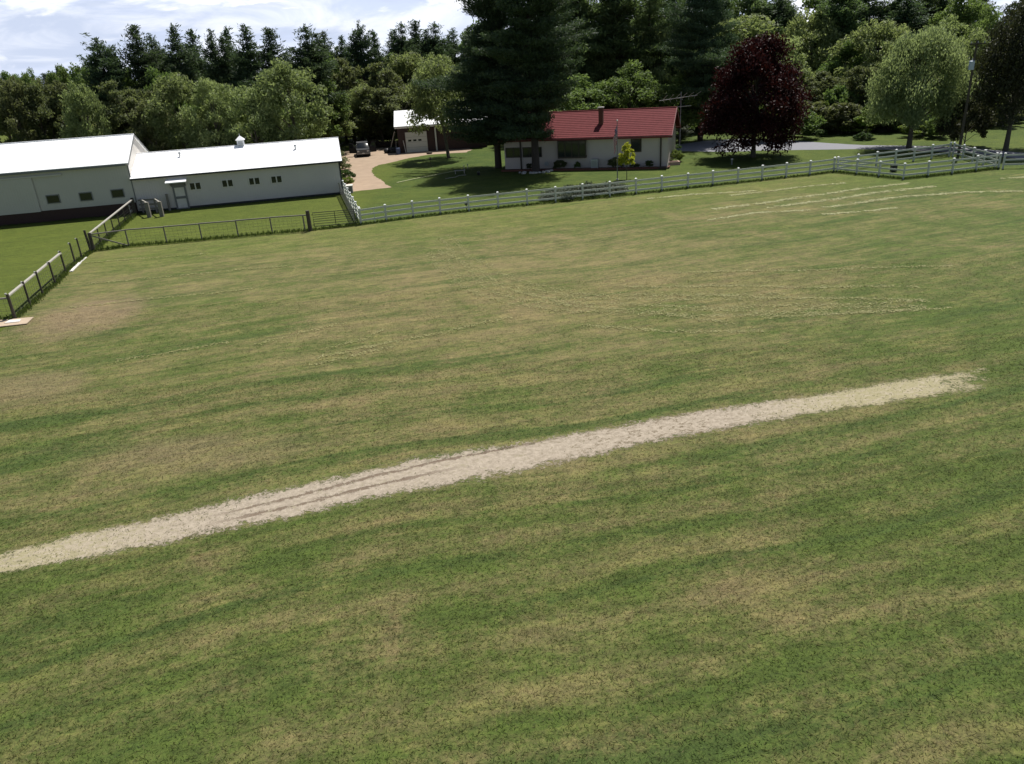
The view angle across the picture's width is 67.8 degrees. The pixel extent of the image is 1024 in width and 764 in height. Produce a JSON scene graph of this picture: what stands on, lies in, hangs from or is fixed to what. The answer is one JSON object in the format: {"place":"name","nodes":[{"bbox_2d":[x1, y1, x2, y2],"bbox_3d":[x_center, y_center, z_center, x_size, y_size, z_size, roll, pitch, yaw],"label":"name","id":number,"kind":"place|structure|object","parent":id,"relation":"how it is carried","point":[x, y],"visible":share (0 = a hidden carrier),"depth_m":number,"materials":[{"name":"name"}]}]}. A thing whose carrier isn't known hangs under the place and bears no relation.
{"place":"outdoors","nodes":[
{"label":"outdoors","id":0,"kind":"place"},
{"bbox_2d":[94,212,138,249],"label":"grass strip","id":1,"kind":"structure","parent":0,"point":[129,218],"depth_m":65.93,"materials":[{"name":"green plant"}]},
{"bbox_2d":[341,147,472,190],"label":"driveway","id":2,"kind":"structure","parent":0,"point":[365,178],"depth_m":101.03,"materials":[{"name":"beige gravel"}]},
{"bbox_2d":[349,141,376,156],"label":"pickup","id":3,"kind":"object","parent":2,"relation":"on","point":[362,147],"visible":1,"depth_m":107.80,"materials":[{"name":"paint"}]},
{"bbox_2d":[0,0,1018,80],"label":"sky","id":4,"kind":"structure","parent":0,"point":[38,35],"materials":[{"name":"white"}]},
{"bbox_2d":[0,169,1023,763],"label":"field","id":5,"kind":"structure","parent":0,"point":[648,239],"depth_m":23.37,"materials":[{"name":"green plant"}]},
{"bbox_2d":[0,368,988,572],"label":"sand strip","id":6,"kind":"object","parent":5,"relation":"on","point":[390,480],"visible":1,"depth_m":24.23,"materials":[{"name":"beige sand"}]},
{"bbox_2d":[59,235,952,364],"bbox_3d":[-4.124,-5.964,44.875,56.383,0.193,25.179,-4,23,0],"label":"mown line","id":7,"kind":"object","parent":5,"relation":"on","point":[680,315],"visible":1,"depth_m":38.67,"materials":[{"name":"plant"}]},
{"bbox_2d":[649,176,1023,219],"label":"cut grass","id":8,"kind":"structure","parent":5,"relation":"on","point":[880,209],"depth_m":60.29,"materials":[{"name":"plant"}]},
{"bbox_2d":[0,98,1023,331],"bbox_3d":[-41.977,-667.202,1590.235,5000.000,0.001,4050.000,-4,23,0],"label":"ground","id":9,"kind":"structure","parent":0,"point":[27,251],"depth_m":73.98,"materials":[{"name":"green plant"}]},
{"bbox_2d":[0,80,45,142],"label":"scrubby tree","id":10,"kind":"object","parent":9,"relation":"on","point":[8,105],"visible":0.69,"depth_m":96.56,"materials":[{"name":"green plant"}]},
{"bbox_2d":[10,78,65,142],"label":"scrubby tree","id":11,"kind":"object","parent":9,"relation":"on","point":[33,99],"visible":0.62,"depth_m":97.94,"materials":[{"name":"green plant"}]},
{"bbox_2d":[0,237,91,318],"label":"wire fence","id":12,"kind":"object","parent":9,"relation":"on","point":[7,297],"visible":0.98,"depth_m":46.89,"materials":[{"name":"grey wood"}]},
{"bbox_2d":[0,249,95,319],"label":"grass strip","id":13,"kind":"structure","parent":9,"relation":"on","point":[47,289],"depth_m":48.38,"materials":[{"name":"green plant"}]},
{"bbox_2d":[34,79,90,139],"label":"scrubby tree","id":14,"kind":"object","parent":9,"relation":"on","point":[56,87],"visible":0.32,"depth_m":99.69,"materials":[{"name":"green plant"}]},
{"bbox_2d":[0,133,148,225],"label":"barn","id":15,"kind":"structure","parent":9,"relation":"on","point":[58,179],"depth_m":71.88,"materials":[{"name":"white metal"}]},
{"bbox_2d":[0,174,60,215],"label":"sliding door","id":16,"kind":"structure","parent":15,"relation":"in","point":[18,194],"depth_m":70.76,"materials":[{"name":"white metal"}]},
{"bbox_2d":[55,62,102,132],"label":"leafy tree","id":17,"kind":"object","parent":9,"relation":"on","point":[76,70],"visible":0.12,"depth_m":104.98,"materials":[{"name":"green plant"}]},
{"bbox_2d":[57,80,114,138],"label":"leafy tree","id":18,"kind":"object","parent":9,"relation":"on","point":[81,100],"visible":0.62,"depth_m":93.06,"materials":[{"name":"green plant"}]},
{"bbox_2d":[76,32,133,131],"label":"pine tree","id":19,"kind":"object","parent":9,"relation":"on","point":[108,64],"visible":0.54,"depth_m":103.44,"materials":[{"name":"green plant"}]},
{"bbox_2d":[83,198,136,250],"bbox_3d":[-34.300,-13.764,65.608,0.549,1.728,16.776,-9,24,-12],"label":"wire fence","id":20,"kind":"object","parent":9,"relation":"on","point":[91,240],"visible":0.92,"depth_m":63.67,"materials":[{"name":"grey wood"}]},
{"bbox_2d":[96,79,171,151],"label":"scrubby tree","id":21,"kind":"object","parent":9,"relation":"on","point":[114,110],"visible":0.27,"depth_m":96.10,"materials":[{"name":"green plant"}]},
{"bbox_2d":[117,24,170,133],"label":"pine tree","id":22,"kind":"object","parent":9,"relation":"on","point":[137,57],"visible":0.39,"depth_m":105.13,"materials":[{"name":"green plant"}]},
{"bbox_2d":[125,90,176,151],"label":"scrubby tree","id":23,"kind":"object","parent":9,"relation":"on","point":[140,130],"visible":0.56,"depth_m":95.43,"materials":[{"name":"green plant"}]},
{"bbox_2d":[138,198,164,217],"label":"hitching rail","id":24,"kind":"object","parent":9,"relation":"on","point":[147,208],"visible":0.98,"depth_m":71.13,"materials":[{"name":"grey wood"}]},
{"bbox_2d":[141,66,183,134],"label":"leafy tree","id":25,"kind":"object","parent":9,"relation":"on","point":[152,74],"visible":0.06,"depth_m":102.05,"materials":[{"name":"green plant"}]},
{"bbox_2d":[156,22,206,110],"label":"pine tree","id":26,"kind":"object","parent":9,"relation":"on","point":[183,68],"visible":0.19,"depth_m":106.23,"materials":[{"name":"green plant"}]},
{"bbox_2d":[141,72,225,149],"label":"leafy tree","id":27,"kind":"object","parent":9,"relation":"on","point":[163,98],"visible":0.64,"depth_m":93.48,"materials":[{"name":"green plant"}]},
{"bbox_2d":[181,28,214,92],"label":"pine tree","id":28,"kind":"object","parent":9,"relation":"on","point":[192,39],"visible":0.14,"depth_m":110.19,"materials":[{"name":"green plant"}]},
{"bbox_2d":[91,210,311,247],"bbox_3d":[-24.099,-11.845,59.644,16.484,1.720,0.741,-7,23,-8],"label":"wire fence","id":29,"kind":"object","parent":9,"relation":"on","point":[308,218],"visible":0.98,"depth_m":59.70,"materials":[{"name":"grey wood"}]},
{"bbox_2d":[177,77,250,148],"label":"leafy tree","id":30,"kind":"object","parent":9,"relation":"on","point":[215,106],"visible":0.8,"depth_m":92.64,"materials":[{"name":"green plant"}]},
{"bbox_2d":[199,28,240,89],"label":"pine tree","id":31,"kind":"object","parent":9,"relation":"on","point":[219,65],"visible":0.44,"depth_m":105.91,"materials":[{"name":"green plant"}]},
{"bbox_2d":[93,222,361,250],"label":"grass strip","id":32,"kind":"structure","parent":9,"relation":"on","point":[232,236],"depth_m":60.17,"materials":[{"name":"green plant"}]},
{"bbox_2d":[130,136,343,212],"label":"stable","id":33,"kind":"structure","parent":9,"relation":"on","point":[241,171],"depth_m":75.33,"materials":[{"name":"grey metal"}]},
{"bbox_2d":[171,182,189,208],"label":"door","id":34,"kind":"structure","parent":33,"relation":"in","point":[179,189],"depth_m":73.95,"materials":[{"name":"grey metal"}]},
{"bbox_2d":[225,85,286,144],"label":"leafy tree","id":35,"kind":"object","parent":9,"relation":"on","point":[248,95],"visible":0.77,"depth_m":91.29,"materials":[{"name":"green plant"}]},
{"bbox_2d":[225,23,288,101],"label":"pine tree","id":36,"kind":"object","parent":9,"relation":"on","point":[246,76],"visible":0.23,"depth_m":104.39,"materials":[{"name":"green plant"}]},
{"bbox_2d":[254,27,301,94],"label":"pine tree","id":37,"kind":"object","parent":9,"relation":"on","point":[268,52],"visible":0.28,"depth_m":107.22,"materials":[{"name":"green plant"}]},
{"bbox_2d":[241,58,334,141],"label":"leafy tree","id":38,"kind":"object","parent":9,"relation":"on","point":[272,84],"visible":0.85,"depth_m":92.56,"materials":[{"name":"green plant"}]},
{"bbox_2d":[281,23,350,137],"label":"pine tree","id":39,"kind":"object","parent":9,"relation":"on","point":[313,55],"visible":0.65,"depth_m":106.67,"materials":[{"name":"green plant"}]},
{"bbox_2d":[302,79,351,137],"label":"leafy tree","id":40,"kind":"object","parent":9,"relation":"on","point":[340,105],"visible":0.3,"depth_m":108.52,"materials":[{"name":"green plant"}]},
{"bbox_2d":[309,90,356,138],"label":"leafy tree","id":41,"kind":"object","parent":9,"relation":"on","point":[346,123],"visible":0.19,"depth_m":110.27,"materials":[{"name":"green plant"}]},
{"bbox_2d":[330,56,373,143],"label":"scrubby tree","id":42,"kind":"object","parent":9,"relation":"on","point":[347,78],"visible":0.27,"depth_m":119.95,"materials":[{"name":"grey plant"}]},
{"bbox_2d":[342,19,381,83],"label":"pine tree","id":43,"kind":"object","parent":9,"relation":"on","point":[356,48],"visible":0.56,"depth_m":129.81,"materials":[{"name":"green plant"}]},
{"bbox_2d":[344,83,387,144],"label":"leafy tree","id":44,"kind":"object","parent":9,"relation":"on","point":[356,103],"visible":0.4,"depth_m":117.16,"materials":[{"name":"green plant"}]},
{"bbox_2d":[350,86,405,142],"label":"scrubby tree","id":45,"kind":"object","parent":9,"relation":"on","point":[372,104],"visible":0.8,"depth_m":115.40,"materials":[{"name":"green plant"}]},
{"bbox_2d":[360,29,405,87],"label":"pine tree","id":46,"kind":"object","parent":9,"relation":"on","point":[379,54],"visible":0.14,"depth_m":133.22,"materials":[{"name":"green plant"}]},
{"bbox_2d":[365,61,408,141],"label":"scrubby tree","id":47,"kind":"object","parent":9,"relation":"on","point":[392,81],"visible":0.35,"depth_m":119.65,"materials":[{"name":"green plant"}]},
{"bbox_2d":[368,88,423,137],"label":"scrubby tree","id":48,"kind":"object","parent":9,"relation":"on","point":[388,114],"visible":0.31,"depth_m":116.60,"materials":[{"name":"green plant"}]},
{"bbox_2d":[378,51,425,106],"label":"leafy tree","id":49,"kind":"object","parent":9,"relation":"on","point":[400,64],"visible":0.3,"depth_m":130.30,"materials":[{"name":"green plant"}]},
{"bbox_2d":[384,21,420,86],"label":"pine tree","id":50,"kind":"object","parent":9,"relation":"on","point":[401,45],"visible":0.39,"depth_m":135.43,"materials":[{"name":"green plant"}]},
{"bbox_2d":[407,19,426,63],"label":"pine tree","id":51,"kind":"object","parent":9,"relation":"on","point":[415,34],"visible":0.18,"depth_m":139.61,"materials":[{"name":"green plant"}]},
{"bbox_2d":[399,54,470,158],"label":"leafy tree","id":52,"kind":"object","parent":9,"relation":"on","point":[428,107],"visible":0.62,"depth_m":94.99,"materials":[{"name":"green plant"}]},
{"bbox_2d":[394,108,486,152],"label":"shed","id":53,"kind":"structure","parent":9,"relation":"on","point":[432,139],"depth_m":108.56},
{"bbox_2d":[405,131,427,152],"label":"door","id":54,"kind":"structure","parent":53,"relation":"in","point":[414,143],"depth_m":108.47,"materials":[{"name":"white plastic"}]},
{"bbox_2d":[418,22,462,70],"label":"pine tree","id":55,"kind":"object","parent":9,"relation":"on","point":[436,45],"visible":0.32,"depth_m":137.37,"materials":[{"name":"green plant"}]},
{"bbox_2d":[445,27,462,65],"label":"pine tree","id":56,"kind":"object","parent":9,"relation":"on","point":[454,46],"visible":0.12,"depth_m":141.57,"materials":[{"name":"green plant"}]},
{"bbox_2d":[409,0,538,167],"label":"pine tree","id":57,"kind":"object","parent":9,"relation":"on","point":[486,12],"visible":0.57,"depth_m":83.26,"materials":[{"name":"green plant"}]},
{"bbox_2d":[461,0,598,171],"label":"pine tree","id":58,"kind":"object","parent":9,"relation":"on","point":[540,34],"visible":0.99,"depth_m":78.00,"materials":[{"name":"green plant"}]},
{"bbox_2d":[549,0,613,86],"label":"pine tree","id":59,"kind":"object","parent":9,"relation":"on","point":[588,11],"visible":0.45,"depth_m":105.94,"materials":[{"name":"green plant"}]},
{"bbox_2d":[561,180,605,195],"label":"creeping shrub","id":60,"kind":"object","parent":9,"relation":"on","point":[588,187],"visible":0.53,"depth_m":67.48,"materials":[{"name":"green plant"}]},
{"bbox_2d":[501,165,669,171],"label":"flower bed","id":61,"kind":"object","parent":9,"relation":"on","point":[598,168],"visible":0.91,"depth_m":82.76,"materials":[{"name":"brown brick"}]},
{"bbox_2d":[498,107,680,168],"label":"house","id":62,"kind":"structure","parent":9,"relation":"on","point":[583,137],"depth_m":83.01,"materials":[{"name":"paint"}]},
{"bbox_2d":[557,140,586,158],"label":"bay window","id":63,"kind":"structure","parent":62,"relation":"in","point":[570,148],"depth_m":83.15,"materials":[{"name":"black glass"}]},
{"bbox_2d":[549,73,633,111],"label":"leafy tree","id":64,"kind":"object","parent":9,"relation":"on","point":[573,104],"visible":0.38,"depth_m":96.92,"materials":[{"name":"green plant"}]},
{"bbox_2d":[358,158,835,222],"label":"rail fence","id":65,"kind":"object","parent":9,"relation":"on","point":[762,171],"visible":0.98,"depth_m":66.49,"materials":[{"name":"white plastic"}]},
{"bbox_2d":[362,170,834,224],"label":"grass strip","id":66,"kind":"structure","parent":9,"relation":"on","point":[604,196],"depth_m":66.86,"materials":[{"name":"green plant"}]},
{"bbox_2d":[583,53,637,98],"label":"leafy tree","id":67,"kind":"object","parent":9,"relation":"on","point":[598,64],"visible":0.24,"depth_m":106.41,"materials":[{"name":"green plant"}]},
{"bbox_2d":[570,0,669,101],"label":"pine tree","id":68,"kind":"object","parent":9,"relation":"on","point":[627,8],"visible":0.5,"depth_m":104.93,"materials":[{"name":"green plant"}]},
{"bbox_2d":[618,142,635,179],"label":"young tree","id":69,"kind":"object","parent":9,"relation":"on","point":[625,157],"visible":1,"depth_m":74.16,"materials":[{"name":"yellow plant"}]},
{"bbox_2d":[589,59,678,109],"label":"leafy tree","id":70,"kind":"object","parent":9,"relation":"on","point":[645,83],"visible":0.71,"depth_m":97.16,"materials":[{"name":"green plant"}]},
{"bbox_2d":[626,0,675,85],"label":"pine tree","id":71,"kind":"object","parent":9,"relation":"on","point":[650,11],"visible":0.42,"depth_m":106.55,"materials":[{"name":"green plant"}]},
{"bbox_2d":[630,24,683,96],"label":"leafy tree","id":72,"kind":"object","parent":9,"relation":"on","point":[661,75],"visible":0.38,"depth_m":106.56,"materials":[{"name":"green plant"}]},
{"bbox_2d":[653,0,695,82],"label":"pine tree","id":73,"kind":"object","parent":9,"relation":"on","point":[669,24],"visible":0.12,"depth_m":108.15,"materials":[{"name":"green plant"}]},
{"bbox_2d":[644,70,711,142],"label":"leafy tree","id":74,"kind":"object","parent":9,"relation":"on","point":[688,117],"visible":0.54,"depth_m":97.36,"materials":[{"name":"green plant"}]},
{"bbox_2d":[655,0,743,140],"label":"pine tree","id":75,"kind":"object","parent":9,"relation":"on","point":[701,63],"visible":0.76,"depth_m":95.05,"materials":[{"name":"green plant"}]},
{"bbox_2d":[679,13,808,89],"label":"leafy tree","id":76,"kind":"object","parent":9,"relation":"on","point":[753,25],"visible":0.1,"depth_m":115.84,"materials":[{"name":"green plant"}]},
{"bbox_2d":[697,30,815,157],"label":"maple tree","id":77,"kind":"object","parent":9,"relation":"on","point":[732,107],"visible":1,"depth_m":80.28,"materials":[{"name":"red plant"}]},
{"bbox_2d":[732,0,786,42],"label":"pine tree","id":78,"kind":"object","parent":9,"relation":"on","point":[751,6],"visible":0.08,"depth_m":126.03,"materials":[{"name":"green plant"}]},
{"bbox_2d":[754,0,790,37],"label":"pine tree","id":79,"kind":"object","parent":9,"relation":"on","point":[767,13],"visible":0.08,"depth_m":125.98,"materials":[{"name":"green plant"}]},
{"bbox_2d":[745,0,814,59],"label":"pine tree","id":80,"kind":"object","parent":9,"relation":"on","point":[789,9],"visible":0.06,"depth_m":126.35,"materials":[{"name":"green plant"}]},
{"bbox_2d":[748,34,816,89],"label":"leafy tree","id":81,"kind":"object","parent":9,"relation":"on","point":[792,41],"visible":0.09,"depth_m":114.21,"materials":[{"name":"green plant"}]},
{"bbox_2d":[783,109,826,137],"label":"bush","id":82,"kind":"object","parent":9,"relation":"on","point":[812,123],"visible":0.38,"depth_m":94.86,"materials":[{"name":"green plant"}]},
{"bbox_2d":[775,7,850,88],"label":"leafy tree","id":83,"kind":"object","parent":9,"relation":"on","point":[796,28],"visible":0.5,"depth_m":119.40,"materials":[{"name":"green plant"}]},
{"bbox_2d":[801,70,848,101],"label":"scrubby tree","id":84,"kind":"object","parent":9,"relation":"on","point":[826,82],"visible":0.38,"depth_m":107.90,"materials":[{"name":"green plant"}]},
{"bbox_2d":[818,83,859,130],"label":"bush","id":85,"kind":"object","parent":9,"relation":"on","point":[835,96],"visible":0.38,"depth_m":100.80,"materials":[{"name":"green plant"}]},
{"bbox_2d":[819,102,863,133],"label":"bush","id":86,"kind":"object","parent":9,"relation":"on","point":[834,108],"visible":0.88,"depth_m":97.66,"materials":[{"name":"green plant"}]},
{"bbox_2d":[816,39,867,93],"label":"leafy tree","id":87,"kind":"object","parent":9,"relation":"on","point":[832,64],"visible":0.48,"depth_m":111.83,"materials":[{"name":"green plant"}]},
{"bbox_2d":[808,0,889,65],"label":"pine tree","id":88,"kind":"object","parent":9,"relation":"on","point":[837,9],"visible":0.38,"depth_m":118.91,"materials":[{"name":"green plant"}]},
{"bbox_2d":[835,65,879,105],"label":"scrubby tree","id":89,"kind":"object","parent":9,"relation":"on","point":[856,84],"visible":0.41,"depth_m":100.75,"materials":[{"name":"green plant"}]},
{"bbox_2d":[827,18,912,88],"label":"leafy tree","id":90,"kind":"object","parent":9,"relation":"on","point":[864,42],"visible":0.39,"depth_m":108.09,"materials":[{"name":"green plant"}]},
{"bbox_2d":[844,0,900,48],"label":"pine tree","id":91,"kind":"object","parent":9,"relation":"on","point":[871,15],"visible":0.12,"depth_m":120.55,"materials":[{"name":"green plant"}]},
{"bbox_2d":[856,0,938,74],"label":"pine tree","id":92,"kind":"object","parent":9,"relation":"on","point":[908,15],"visible":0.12,"depth_m":117.29,"materials":[{"name":"green plant"}]},
{"bbox_2d":[872,0,929,51],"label":"pine tree","id":93,"kind":"object","parent":9,"relation":"on","point":[896,2],"visible":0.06,"depth_m":120.18,"materials":[{"name":"green plant"}]},
{"bbox_2d":[832,166,999,179],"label":"grass strip","id":94,"kind":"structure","parent":9,"relation":"on","point":[918,176],"depth_m":68.06,"materials":[{"name":"green plant"}]},
{"bbox_2d":[834,142,1002,178],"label":"rail fence","id":95,"kind":"object","parent":9,"relation":"on","point":[929,162],"visible":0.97,"depth_m":70.16,"materials":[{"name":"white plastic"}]},
{"bbox_2d":[862,22,982,147],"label":"leafy tree","id":96,"kind":"object","parent":9,"relation":"on","point":[893,93],"visible":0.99,"depth_m":79.67,"materials":[{"name":"green plant"}]},
{"bbox_2d":[912,0,958,80],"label":"pine tree","id":97,"kind":"object","parent":9,"relation":"on","point":[941,5],"visible":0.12,"depth_m":122.02,"materials":[{"name":"green plant"}]},
{"bbox_2d":[918,14,970,79],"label":"leafy tree","id":98,"kind":"object","parent":9,"relation":"on","point":[956,28],"visible":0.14,"depth_m":105.38,"materials":[{"name":"green plant"}]},
{"bbox_2d":[927,0,989,27],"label":"leafy tree","id":99,"kind":"object","parent":9,"relation":"on","point":[967,12],"visible":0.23,"depth_m":116.00,"materials":[{"name":"green plant"}]},
{"bbox_2d":[935,93,997,145],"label":"bush","id":100,"kind":"object","parent":9,"relation":"on","point":[981,124],"visible":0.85,"depth_m":80.87,"materials":[{"name":"green plant"}]},
{"bbox_2d":[957,40,986,155],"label":"utility pole","id":101,"kind":"object","parent":9,"relation":"on","point":[971,65],"visible":0.96,"depth_m":74.60,"materials":[{"name":"brown wood"}]},
{"bbox_2d":[953,27,993,93],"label":"leafy tree","id":102,"kind":"object","parent":9,"relation":"on","point":[975,36],"visible":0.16,"depth_m":99.03,"materials":[{"name":"green plant"}]},
{"bbox_2d":[965,1,1012,72],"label":"leafy tree","id":103,"kind":"object","parent":9,"relation":"on","point":[993,17],"visible":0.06,"depth_m":102.44,"materials":[{"name":"green plant"}]},
{"bbox_2d":[968,0,1023,150],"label":"shade tree","id":104,"kind":"object","parent":9,"relation":"on","point":[999,65],"visible":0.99,"depth_m":74.74,"materials":[{"name":"green plant"}]},
{"bbox_2d":[676,139,1023,158],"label":"road","id":105,"kind":"structure","parent":0,"point":[703,146],"depth_m":89.56,"materials":[{"name":"grey asphalt"}]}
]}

